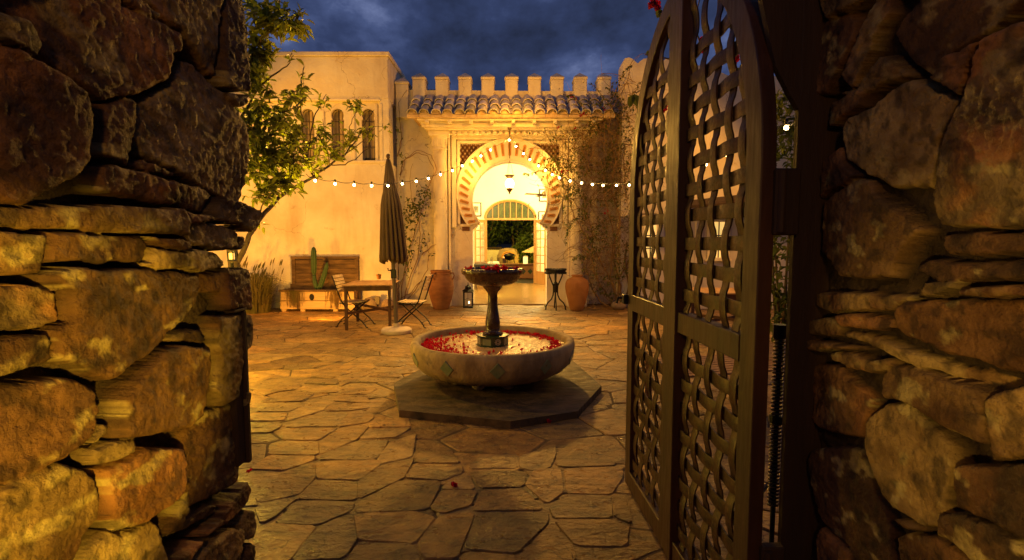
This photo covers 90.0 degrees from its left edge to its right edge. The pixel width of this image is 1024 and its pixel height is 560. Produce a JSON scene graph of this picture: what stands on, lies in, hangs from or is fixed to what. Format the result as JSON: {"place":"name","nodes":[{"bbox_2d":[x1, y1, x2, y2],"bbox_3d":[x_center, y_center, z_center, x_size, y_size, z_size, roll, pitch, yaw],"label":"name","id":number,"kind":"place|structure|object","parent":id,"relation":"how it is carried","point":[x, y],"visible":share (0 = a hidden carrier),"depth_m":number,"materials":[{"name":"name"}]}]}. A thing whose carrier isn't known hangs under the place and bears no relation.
{"place":"outdoors","nodes":[
{"label":"outdoors","id":0,"kind":"place"},
{"bbox_2d":[398,283,610,304],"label":"hall floor","id":1,"kind":"structure","parent":0,"point":[523,294],"depth_m":14.99,"materials":[{"name":"beige tile"}]},
{"bbox_2d":[474,264,499,288],"bbox_3d":[-0.840,-0.129,17.289,0.960,0.860,0.900,0,4,0],"label":"sofa","id":2,"kind":"object","parent":1,"relation":"on","point":[481,265],"visible":0.14,"depth_m":16.82,"materials":[{"name":"beige leather"}]},
{"bbox_2d":[475,261,486,263],"bbox_3d":[-1.050,-0.463,17.135,0.400,0.312,0.153,0,4,0],"label":"cushion","id":3,"kind":"object","parent":2,"relation":"on","point":[480,262],"visible":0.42,"depth_m":17.09,"materials":[{"name":"beige fabric"}]},
{"bbox_2d":[487,261,498,263],"bbox_3d":[-0.620,-0.463,17.135,0.400,0.312,0.153,0,4,0],"label":"cushion","id":4,"kind":"object","parent":2,"relation":"on","point":[493,262],"visible":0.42,"depth_m":17.09,"materials":[{"name":"white fabric"}]},
{"bbox_2d":[487,220,527,243],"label":"mountain","id":5,"kind":"structure","parent":0,"point":[506,242],"depth_m":321.99,"materials":[{"name":"black"}]},
{"bbox_2d":[243,0,774,90],"label":"sky","id":6,"kind":"structure","parent":0,"point":[430,38],"materials":[{"name":"blue"}]},
{"bbox_2d":[489,244,529,256],"bbox_3d":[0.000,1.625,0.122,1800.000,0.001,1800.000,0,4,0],"label":"ground","id":7,"kind":"structure","parent":0,"point":[505,245],"depth_m":206.21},
{"bbox_2d":[237,305,785,559],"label":"paving","id":8,"kind":"structure","parent":0,"point":[345,477],"depth_m":3.75,"materials":[{"name":"beige stone"}]},
{"bbox_2d":[0,0,261,559],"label":"stone wall","id":9,"kind":"structure","parent":8,"relation":"on","point":[124,150],"depth_m":0.97,"materials":[{"name":"brown stone"}]},
{"bbox_2d":[214,307,251,466],"bbox_3d":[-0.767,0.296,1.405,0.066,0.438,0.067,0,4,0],"label":"gate","id":10,"kind":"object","parent":9,"relation":"attached to","point":[241,422],"visible":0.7,"depth_m":1.41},
{"bbox_2d":[240,256,290,313],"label":"fountain grass","id":11,"kind":"object","parent":8,"relation":"on","point":[261,289],"depth_m":11.42,"materials":[{"name":"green plant"}]},
{"bbox_2d":[226,0,391,266],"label":"lemon tree","id":12,"kind":"object","parent":8,"relation":"on","point":[274,156],"visible":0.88,"depth_m":4.86,"materials":[{"name":"green plant"}]},
{"bbox_2d":[306,135,509,186],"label":"string lights","id":13,"kind":"object","parent":12,"relation":"hanging from","point":[428,178],"visible":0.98,"depth_m":8.85,"materials":[{"name":"black rubber cable"},{"name":"warm glowing bulb glass"}]},
{"bbox_2d":[511,119,794,185],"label":"string lights","id":14,"kind":"object","parent":13,"relation":"attached to","point":[785,128],"visible":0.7,"depth_m":9.69,"materials":[{"name":"glowing glass"},{"name":"black plastic"}]},
{"bbox_2d":[208,51,411,307],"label":"side wing","id":15,"kind":"structure","parent":8,"relation":"on","point":[327,217],"depth_m":12.09,"materials":[{"name":"beige paint"}]},
{"bbox_2d":[227,251,236,266],"bbox_3d":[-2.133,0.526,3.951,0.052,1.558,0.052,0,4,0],"label":"wall lantern","id":16,"kind":"object","parent":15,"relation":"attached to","point":[231,255],"depth_m":3.88,"materials":[{"name":"yellow glass"}]},
{"bbox_2d":[302,109,314,159],"bbox_3d":[-4.799,-3.427,12.188,0.317,1.219,0.137,0,4,0],"label":"window","id":17,"kind":"structure","parent":15,"relation":"in","point":[309,116],"depth_m":12.21,"materials":[{"name":"glass"}]},
{"bbox_2d":[332,109,344,159],"bbox_3d":[-4.098,-3.427,12.188,0.317,1.219,0.137,0,4,0],"label":"window","id":18,"kind":"structure","parent":15,"relation":"in","point":[339,115],"depth_m":12.22,"materials":[{"name":"glass"}]},
{"bbox_2d":[362,109,374,159],"bbox_3d":[-3.377,-3.427,12.188,0.317,1.219,0.137,0,4,0],"label":"window","id":19,"kind":"structure","parent":15,"relation":"in","point":[370,152],"depth_m":12.23,"materials":[{"name":"glass"}]},
{"bbox_2d":[278,256,360,311],"bbox_3d":[-4.431,0.082,11.897,1.736,1.250,0.616,0,4,0],"label":"wooden chest","id":20,"kind":"object","parent":8,"relation":"on","point":[312,296],"visible":0.82,"depth_m":12.11,"materials":[{"name":"brown wood"}]},
{"bbox_2d":[280,290,342,308],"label":"trailing grass","id":21,"kind":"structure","parent":20,"relation":"hanging from","point":[293,293],"depth_m":11.60,"materials":[{"name":"plant"}]},
{"bbox_2d":[311,247,328,289],"bbox_3d":[-4.451,-0.220,11.867,0.408,1.088,0.136,0,4,0],"label":"cactus","id":22,"kind":"object","parent":20,"relation":"on","point":[317,286],"visible":0.94,"depth_m":11.84,"materials":[{"name":"green plant"}]},
{"bbox_2d":[332,274,375,327],"bbox_3d":[-2.986,0.388,9.677,0.672,0.975,0.445,0,4,4],"label":"folding chair","id":23,"kind":"object","parent":8,"relation":"on","point":[354,302],"visible":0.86,"depth_m":9.57,"materials":[{"name":"beige wood"}]},
{"bbox_2d":[362,297,376,308],"bbox_3d":[-3.324,0.562,11.991,0.357,0.322,0.276,0,4,0],"label":"boulder","id":24,"kind":"object","parent":8,"relation":"on","point":[372,301],"visible":0.49,"depth_m":11.89,"materials":[{"name":"beige stone"}]},
{"bbox_2d":[342,280,398,329],"bbox_3d":[-2.660,0.457,9.782,0.874,0.820,1.150,0,4,-6],"label":"wooden table","id":25,"kind":"object","parent":8,"relation":"on","point":[357,286],"visible":0.88,"depth_m":9.29,"materials":[{"name":"brown wood"}]},
{"bbox_2d":[375,296,379,306],"bbox_3d":[-3.142,0.543,11.970,0.120,0.320,0.070,0,4,0],"label":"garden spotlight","id":26,"kind":"object","parent":8,"relation":"on","point":[377,299],"visible":0.87,"depth_m":11.93,"materials":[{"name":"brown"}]},
{"bbox_2d":[381,299,392,309],"bbox_3d":[-2.905,0.580,12.002,0.314,0.285,0.240,0,4,0],"label":"boulder","id":27,"kind":"object","parent":8,"relation":"on","point":[384,303],"visible":0.46,"depth_m":11.92,"materials":[{"name":"beige stone"}]},
{"bbox_2d":[379,154,411,334],"bbox_3d":[-2.035,-0.618,8.879,0.540,3.098,0.530,0,4,0],"label":"closed umbrella","id":28,"kind":"object","parent":8,"relation":"on","point":[392,248],"visible":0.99,"depth_m":8.74,"materials":[{"name":"fabric"}]},
{"bbox_2d":[398,274,432,327],"bbox_3d":[-1.854,0.391,9.636,0.672,0.975,0.445,1,4,8],"label":"folding chair","id":29,"kind":"object","parent":8,"relation":"on","point":[424,286],"visible":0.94,"depth_m":9.56,"materials":[{"name":"beige wood"}]},
{"bbox_2d":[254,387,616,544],"bbox_3d":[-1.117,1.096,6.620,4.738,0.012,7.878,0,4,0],"label":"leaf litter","id":30,"kind":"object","parent":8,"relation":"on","point":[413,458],"visible":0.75,"depth_m":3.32,"materials":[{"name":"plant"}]},
{"bbox_2d":[428,270,454,309],"bbox_3d":[-1.671,0.227,12.167,0.643,0.920,0.619,0,4,0],"label":"clay jar","id":31,"kind":"object","parent":8,"relation":"on","point":[441,289],"visible":0.94,"depth_m":11.95,"materials":[{"name":"ceramic"}]},
{"bbox_2d":[451,481,457,486],"bbox_3d":[-0.376,1.331,3.339,0.039,0.034,0.050,-3,5,-30],"label":"fallen blossom","id":32,"kind":"object","parent":8,"relation":"on","point":[453,484],"visible":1,"depth_m":3.33,"materials":[{"name":"red plant"}]},
{"bbox_2d":[463,282,473,307],"bbox_3d":[-1.062,0.357,12.412,0.296,0.623,0.296,-1,5,-17],"label":"floor lantern","id":33,"kind":"object","parent":8,"relation":"on","point":[467,289],"visible":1,"depth_m":12.34,"materials":[{"name":"black metal"}]},
{"bbox_2d":[372,73,618,306],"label":"portico house","id":34,"kind":"structure","parent":8,"relation":"on","point":[445,126],"depth_m":12.51,"materials":[{"name":"white paint"}]},
{"bbox_2d":[395,93,436,304],"bbox_3d":[-2.333,-1.974,12.359,1.102,5.286,0.698,0,4,0],"label":"climbing vine","id":35,"kind":"object","parent":34,"relation":"attached to","point":[416,210],"visible":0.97,"depth_m":12.39,"materials":[{"name":"green plant"}]},
{"bbox_2d":[473,202,480,215],"bbox_3d":[-1.345,-2.636,19.122,0.399,0.516,0.047,0,4,0],"label":"framed picture","id":36,"kind":"object","parent":34,"relation":"attached to","point":[477,207],"visible":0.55,"depth_m":19.10,"materials":[{"name":"white paper"}]},
{"bbox_2d":[474,219,485,263],"bbox_3d":[-1.159,-1.029,18.794,0.040,2.370,0.880,2,5,24],"label":"door leaf","id":37,"kind":"structure","parent":34,"relation":"in","point":[482,221],"depth_m":18.75,"materials":[{"name":"brown wood"}]},
{"bbox_2d":[504,127,514,193],"bbox_3d":[-0.056,-2.766,11.926,0.240,1.535,0.240,0,4,0],"label":"pendant lantern","id":38,"kind":"object","parent":34,"relation":"hanging from","point":[509,183],"visible":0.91,"depth_m":11.90,"materials":[{"name":"white glass"}]},
{"bbox_2d":[525,189,545,196],"bbox_3d":[1.046,-3.612,15.974,1.042,1.992,1.042,2,5,25],"label":"ceiling fan","id":39,"kind":"object","parent":34,"relation":"hanging from","point":[539,195],"visible":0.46,"depth_m":15.94,"materials":[{"name":"gold metal"}]},
{"bbox_2d":[534,219,545,284],"bbox_3d":[1.039,-1.029,18.794,0.040,2.370,0.880,-2,5,-24],"label":"door leaf","id":40,"kind":"structure","parent":34,"relation":"in","point":[539,277],"depth_m":18.81,"materials":[{"name":"brown wood"}]},
{"bbox_2d":[538,211,544,219],"bbox_3d":[1.198,-2.349,19.144,0.434,0.444,0.047,0,4,0],"label":"framed picture","id":41,"kind":"object","parent":34,"relation":"attached to","point":[540,216],"visible":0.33,"depth_m":19.12,"materials":[{"name":"paper"}]},
{"bbox_2d":[539,189,546,201],"bbox_3d":[1.224,-3.158,19.083,0.432,0.470,0.047,0,4,0],"label":"framed picture","id":42,"kind":"object","parent":34,"relation":"attached to","point":[542,198],"visible":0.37,"depth_m":19.07,"materials":[{"name":"white paper"}]},
{"bbox_2d":[523,53,666,308],"bbox_3d":[1.936,-2.068,12.004,3.481,6.253,1.359,0,4,0],"label":"bougainvillea","id":43,"kind":"object","parent":34,"relation":"attached to","point":[609,190],"visible":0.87,"depth_m":11.95,"materials":[{"name":"green plant"}]},
{"bbox_2d":[394,267,600,428],"bbox_3d":[-0.165,0.468,5.668,2.238,1.455,2.667,0,4,0],"label":"fountain","id":44,"kind":"object","parent":8,"relation":"on","point":[509,390],"visible":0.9,"depth_m":5.09,"materials":[{"name":"stone"}]},
{"bbox_2d":[421,329,560,354],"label":"floating blossoms","id":45,"kind":"object","parent":44,"relation":"on","point":[429,344],"visible":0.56,"depth_m":5.71,"materials":[{"name":"red plant"}]},
{"bbox_2d":[493,264,500,271],"bbox_3d":[-0.158,-0.124,5.336,0.098,0.091,0.093,-1,4,-15],"label":"blossom","id":46,"kind":"object","parent":44,"relation":"on","point":[496,267],"visible":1,"depth_m":5.33,"materials":[{"name":"red plant"}]},
{"bbox_2d":[544,268,566,310],"bbox_3d":[1.022,0.217,12.050,0.524,0.973,0.536,0,4,0],"label":"iron stand","id":47,"kind":"object","parent":8,"relation":"on","point":[555,272],"visible":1,"depth_m":11.98,"materials":[{"name":"black metal"}]},
{"bbox_2d":[565,275,588,310],"bbox_3d":[1.510,0.293,11.906,0.556,0.828,0.556,0,4,0],"label":"clay jar","id":48,"kind":"object","parent":8,"relation":"on","point":[576,288],"visible":1,"depth_m":11.72,"materials":[{"name":"ceramic"}]},
{"bbox_2d":[611,301,626,309],"bbox_3d":[2.507,0.598,12.029,0.370,0.224,0.252,0,4,0],"label":"boulder","id":49,"kind":"object","parent":8,"relation":"on","point":[618,306],"visible":0.83,"depth_m":11.94,"materials":[{"name":"beige stone"}]},
{"bbox_2d":[616,57,794,305],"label":"side wing","id":50,"kind":"structure","parent":8,"relation":"on","point":[637,70],"depth_m":12.14,"materials":[{"name":"beige paint"}]},
{"bbox_2d":[690,287,735,342],"bbox_3d":[3.350,0.566,8.466,0.994,0.800,1.000,1,4,8],"label":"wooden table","id":51,"kind":"object","parent":8,"relation":"on","point":[731,294],"visible":0.16,"depth_m":8.22,"materials":[{"name":"brown wood"}]},
{"bbox_2d":[644,354,784,395],"bbox_3d":[1.980,1.018,4.990,1.240,0.420,0.720,-1,4,-14],"label":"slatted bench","id":52,"kind":"object","parent":8,"relation":"on","point":[729,363],"visible":0.1,"depth_m":4.97,"materials":[{"name":"brown wood"}]},
{"bbox_2d":[641,195,789,308],"bbox_3d":[5.924,-0.828,11.681,6.153,3.096,1.220,0,4,0],"label":"lit porch","id":53,"kind":"object","parent":8,"relation":"on","point":[719,226],"visible":0.12,"depth_m":11.95,"materials":[{"name":"paint"}]},
{"bbox_2d":[641,225,658,258],"bbox_3d":[3.223,-0.949,11.932,0.386,0.903,0.080,0,4,0],"label":"window","id":54,"kind":"structure","parent":53,"relation":"in","point":[648,250],"depth_m":11.92,"materials":[{"name":"yellow glass"}]},
{"bbox_2d":[705,220,731,260],"bbox_3d":[4.813,-0.918,11.915,0.594,0.963,0.120,0,4,0],"label":"window","id":55,"kind":"structure","parent":53,"relation":"in","point":[719,224],"depth_m":11.91,"materials":[{"name":"yellow glass"}]},
{"bbox_2d":[770,89,794,393],"bbox_3d":[2.820,-0.445,5.281,0.772,3.298,0.754,0,4,0],"label":"leafy shrub","id":56,"kind":"object","parent":8,"relation":"on","point":[779,302],"visible":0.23,"depth_m":5.21,"materials":[{"name":"green plant"}]},
{"bbox_2d":[758,0,838,559],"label":"gate post","id":57,"kind":"object","parent":8,"relation":"on","point":[793,30],"visible":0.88,"depth_m":1.75,"materials":[{"name":"brown wood"}]},
{"bbox_2d":[616,0,800,559],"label":"arched gate","id":58,"kind":"structure","parent":57,"relation":"attached to","point":[767,210],"depth_m":2.18,"materials":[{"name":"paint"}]},
{"bbox_2d":[767,324,785,541],"bbox_3d":[1.068,0.810,2.087,0.054,1.271,0.054,0,4,0],"label":"coil spring","id":59,"kind":"object","parent":58,"relation":"attached to","point":[776,416],"visible":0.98,"depth_m":2.06,"materials":[{"name":"grey metal"}]},
{"bbox_2d":[807,0,1023,559],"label":"stone wall","id":60,"kind":"structure","parent":8,"relation":"on","point":[918,404],"depth_m":1.30,"materials":[{"name":"brown stone"}]},
{"bbox_2d":[515,279,533,282],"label":"patio","id":61,"kind":"structure","parent":0,"point":[525,281],"depth_m":20.56,"materials":[{"name":"brown stone"}]},
{"bbox_2d":[487,247,501,262],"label":"garden wall","id":62,"kind":"structure","parent":61,"relation":"on","point":[492,253],"depth_m":26.97,"materials":[{"name":"white paint"}]},
{"bbox_2d":[487,220,510,246],"bbox_3d":[-1.415,-2.741,28.503,2.842,4.416,2.213,0,4,0],"label":"garden tree","id":63,"kind":"object","parent":61,"relation":"on","point":[501,227],"visible":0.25,"depth_m":28.16,"materials":[{"name":"green plant"}]},
{"bbox_2d":[497,248,519,262],"bbox_3d":[-0.162,-0.980,25.823,1.216,1.275,1.367,0,4,0],"label":"stone oven","id":64,"kind":"object","parent":61,"relation":"on","point":[500,256],"visible":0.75,"depth_m":25.46,"materials":[{"name":"brown"}]},
{"bbox_2d":[503,253,515,262],"bbox_3d":[-0.079,-0.748,24.212,0.647,1.060,0.628,0,4,0],"label":"kettle grill","id":65,"kind":"object","parent":64,"relation":"attached to","point":[509,256],"visible":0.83,"depth_m":24.00,"materials":[{"name":"black metal"}]},
{"bbox_2d":[491,220,533,247],"bbox_3d":[0.177,-3.239,29.308,3.497,5.285,2.252,0,4,0],"label":"garden tree","id":66,"kind":"object","parent":61,"relation":"on","point":[511,230],"visible":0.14,"depth_m":29.09,"materials":[{"name":"green plant"}]},
{"bbox_2d":[499,263,533,278],"bbox_3d":[0.348,-0.397,22.333,2.391,0.637,0.700,0,4,0],"label":"garden counter","id":67,"kind":"object","parent":61,"relation":"on","point":[528,269],"visible":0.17,"depth_m":22.03,"materials":[{"name":"wood"}]},
{"bbox_2d":[523,256,527,263],"bbox_3d":[0.584,-0.877,22.197,0.200,0.340,0.200,0,4,0],"label":"candle lantern","id":68,"kind":"object","parent":67,"relation":"on","point":[525,259],"visible":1,"depth_m":22.15,"materials":[{"name":"white glass"}]},
{"bbox_2d":[511,233,533,262],"bbox_3d":[0.916,-1.334,26.378,1.972,2.190,2.175,2,5,28],"label":"garden tree","id":69,"kind":"object","parent":61,"relation":"on","point":[526,241],"visible":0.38,"depth_m":25.83,"materials":[{"name":"green plant"}]},
{"bbox_2d":[515,220,533,262],"bbox_3d":[1.708,-2.634,27.830,3.120,4.428,2.304,0,4,0],"label":"garden tree","id":70,"kind":"object","parent":61,"relation":"on","point":[530,227],"visible":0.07,"depth_m":27.63,"materials":[{"name":"green plant"}]},
{"bbox_2d":[523,246,533,252],"bbox_3d":[1.769,-1.100,24.587,2.402,1.700,2.402,-2,5,-22],"label":"garden umbrella","id":71,"kind":"object","parent":61,"relation":"on","point":[531,250],"visible":0.1,"depth_m":24.09,"materials":[{"name":"fabric"}]},
{"bbox_2d":[627,0,739,112],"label":"bougainvillea spray","id":72,"kind":"object","parent":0,"point":[656,6],"visible":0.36,"depth_m":3.68,"materials":[{"name":"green plant"}]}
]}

